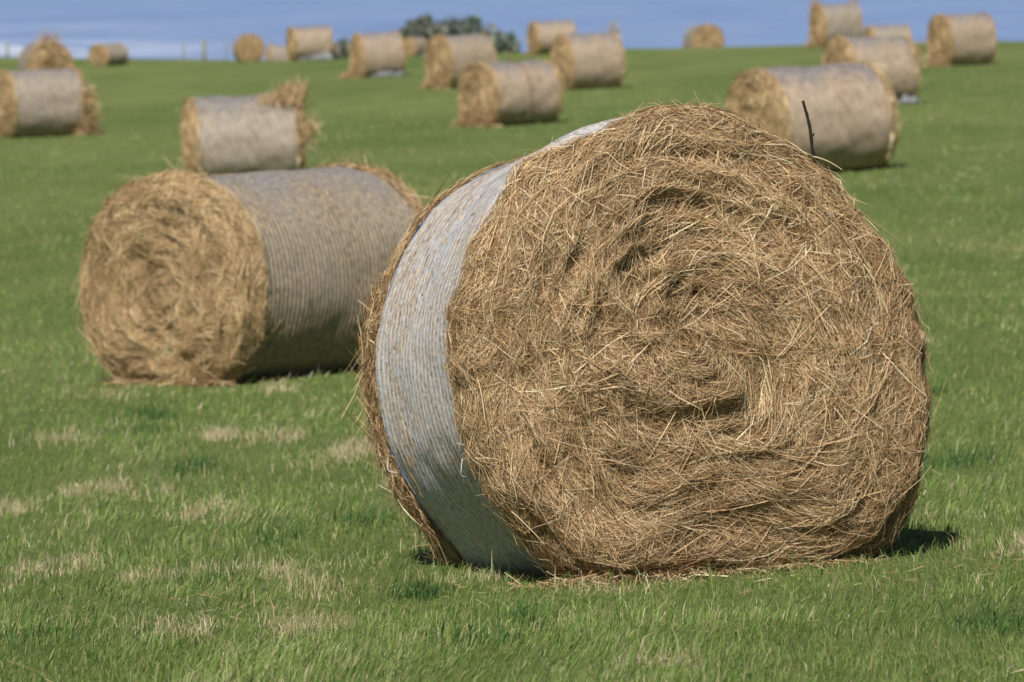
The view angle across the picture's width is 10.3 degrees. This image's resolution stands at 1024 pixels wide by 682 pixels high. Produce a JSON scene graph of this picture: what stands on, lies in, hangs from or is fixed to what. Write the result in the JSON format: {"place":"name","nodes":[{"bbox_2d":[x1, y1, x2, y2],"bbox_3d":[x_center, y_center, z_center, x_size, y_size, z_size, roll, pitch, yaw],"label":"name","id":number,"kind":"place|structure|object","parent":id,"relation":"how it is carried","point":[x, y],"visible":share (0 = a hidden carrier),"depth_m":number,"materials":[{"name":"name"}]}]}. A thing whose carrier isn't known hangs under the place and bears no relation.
{"place":"outdoors","nodes":[
{"label":"outdoors","id":0,"kind":"place"},
{"bbox_2d":[0,41,1023,681],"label":"field","id":1,"kind":"structure","parent":0,"point":[144,85],"depth_m":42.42,"materials":[{"name":"green plant"}]},
{"bbox_2d":[5,44,8,56],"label":"fence post","id":2,"kind":"object","parent":1,"relation":"on","point":[7,50],"visible":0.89,"depth_m":247.66,"materials":[{"name":"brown wood"}]},
{"bbox_2d":[16,28,74,70],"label":"hay bale","id":3,"kind":"object","parent":1,"relation":"on","point":[47,53],"visible":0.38,"depth_m":135.90},
{"bbox_2d":[0,65,106,137],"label":"hay bale","id":4,"kind":"object","parent":1,"relation":"on","point":[45,102],"visible":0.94,"depth_m":104.61},
{"bbox_2d":[87,43,128,65],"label":"hay bale","id":5,"kind":"object","parent":1,"relation":"on","point":[108,54],"visible":1,"depth_m":207.99},
{"bbox_2d":[201,39,205,60],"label":"fence post","id":6,"kind":"object","parent":1,"relation":"on","point":[203,43],"visible":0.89,"depth_m":213.68,"materials":[{"name":"grey wood"}]},
{"bbox_2d":[225,41,226,59],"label":"fence post","id":7,"kind":"object","parent":1,"relation":"on","point":[226,51],"visible":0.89,"depth_m":213.73,"materials":[{"name":"grey wood"}]},
{"bbox_2d":[232,33,265,61],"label":"hay bale","id":8,"kind":"object","parent":1,"relation":"on","point":[246,47],"visible":0.99,"depth_m":207.29},
{"bbox_2d":[70,148,430,386],"bbox_3d":[-1.381,-0.349,31.105,1.717,1.384,1.669,-5,3,-42],"label":"hay bale","id":9,"kind":"object","parent":1,"relation":"on","point":[186,277],"visible":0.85,"depth_m":30.57},
{"bbox_2d":[177,73,324,175],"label":"hay bale","id":10,"kind":"object","parent":1,"relation":"on","point":[222,135],"visible":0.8,"depth_m":71.55},
{"bbox_2d":[265,43,288,60],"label":"hay bale","id":11,"kind":"object","parent":1,"relation":"on","point":[275,52],"visible":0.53,"depth_m":221.46},
{"bbox_2d":[286,25,334,60],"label":"hay bale","id":12,"kind":"object","parent":1,"relation":"on","point":[309,43],"visible":0.98,"depth_m":203.70},
{"bbox_2d":[333,36,350,58],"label":"shrub","id":13,"kind":"object","parent":1,"relation":"on","point":[340,48],"visible":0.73,"depth_m":207.62,"materials":[{"name":"green plant"}]},
{"bbox_2d":[336,31,405,78],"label":"hay bale","id":14,"kind":"object","parent":1,"relation":"on","point":[376,54],"visible":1,"depth_m":160.70},
{"bbox_2d":[386,25,406,34],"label":"shrub","id":15,"kind":"object","parent":1,"relation":"on","point":[401,28],"visible":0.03,"depth_m":221.66,"materials":[{"name":"green plant"}]},
{"bbox_2d":[404,37,427,56],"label":"hay bale","id":16,"kind":"object","parent":1,"relation":"on","point":[415,46],"visible":0.76,"depth_m":206.76},
{"bbox_2d":[402,12,451,40],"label":"shrub","id":17,"kind":"object","parent":1,"relation":"on","point":[422,26],"visible":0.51,"depth_m":215.40,"materials":[{"name":"green plant"}]},
{"bbox_2d":[432,19,466,34],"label":"shrub","id":18,"kind":"object","parent":1,"relation":"on","point":[448,21],"visible":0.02,"depth_m":219.55,"materials":[{"name":"green plant"}]},
{"bbox_2d":[416,32,497,89],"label":"hay bale","id":19,"kind":"object","parent":1,"relation":"on","point":[448,59],"visible":0.85,"depth_m":135.28},
{"bbox_2d":[438,14,502,36],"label":"shrub","id":20,"kind":"object","parent":1,"relation":"on","point":[472,25],"visible":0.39,"depth_m":216.44,"materials":[{"name":"green plant"}]},
{"bbox_2d":[490,30,520,52],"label":"shrub","id":21,"kind":"object","parent":1,"relation":"on","point":[509,42],"visible":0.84,"depth_m":209.55,"materials":[{"name":"green plant"}]},
{"bbox_2d":[450,59,567,127],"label":"hay bale","id":22,"kind":"object","parent":1,"relation":"on","point":[497,93],"visible":0.99,"depth_m":98.74},
{"bbox_2d":[0,377,1023,678],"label":"dry grass","id":23,"kind":"structure","parent":1,"relation":"on","point":[216,433],"depth_m":17.79,"materials":[{"name":"beige plant"}]},
{"bbox_2d":[524,19,576,54],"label":"hay bale","id":24,"kind":"object","parent":1,"relation":"on","point":[540,40],"visible":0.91,"depth_m":185.20},
{"bbox_2d":[549,18,628,89],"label":"hay bale","id":25,"kind":"object","parent":1,"relation":"on","point":[590,61],"visible":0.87,"depth_m":127.45},
{"bbox_2d":[319,94,946,591],"bbox_3d":[0.344,0.063,16.816,1.577,1.466,1.632,-4,-3,-15],"label":"hay bale","id":26,"kind":"object","parent":1,"relation":"on","point":[667,338],"visible":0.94,"depth_m":16.15},
{"bbox_2d":[801,100,818,164],"bbox_3d":[0.872,-0.567,16.376,0.082,0.252,0.019,-2,4,-22],"label":"twig","id":27,"kind":"object","parent":26,"relation":"attached to","point":[811,135],"visible":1,"depth_m":16.36,"materials":[{"name":"brown plant"}]},
{"bbox_2d":[683,23,724,47],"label":"hay bale","id":28,"kind":"object","parent":1,"relation":"on","point":[703,36],"visible":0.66,"depth_m":202.83},
{"bbox_2d":[722,59,907,173],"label":"hay bale","id":29,"kind":"object","parent":1,"relation":"on","point":[851,108],"visible":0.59,"depth_m":66.08},
{"bbox_2d":[802,0,863,47],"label":"hay bale","id":30,"kind":"object","parent":1,"relation":"on","point":[827,22],"visible":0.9,"depth_m":176.82},
{"bbox_2d":[816,34,930,103],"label":"hay bale","id":31,"kind":"object","parent":1,"relation":"on","point":[898,57],"visible":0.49,"depth_m":101.86},
{"bbox_2d":[862,24,911,40],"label":"hay bale","id":32,"kind":"object","parent":1,"relation":"on","point":[884,30],"visible":0.27,"depth_m":147.54},
{"bbox_2d":[921,12,1001,66],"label":"hay bale","id":33,"kind":"object","parent":1,"relation":"on","point":[960,39],"visible":0.98,"depth_m":135.94},
{"bbox_2d":[0,0,1023,60],"bbox_3d":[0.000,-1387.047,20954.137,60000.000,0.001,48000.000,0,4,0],"label":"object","id":34,"kind":"structure","parent":0,"point":[152,29],"depth_m":1193.32,"materials":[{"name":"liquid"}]}
]}

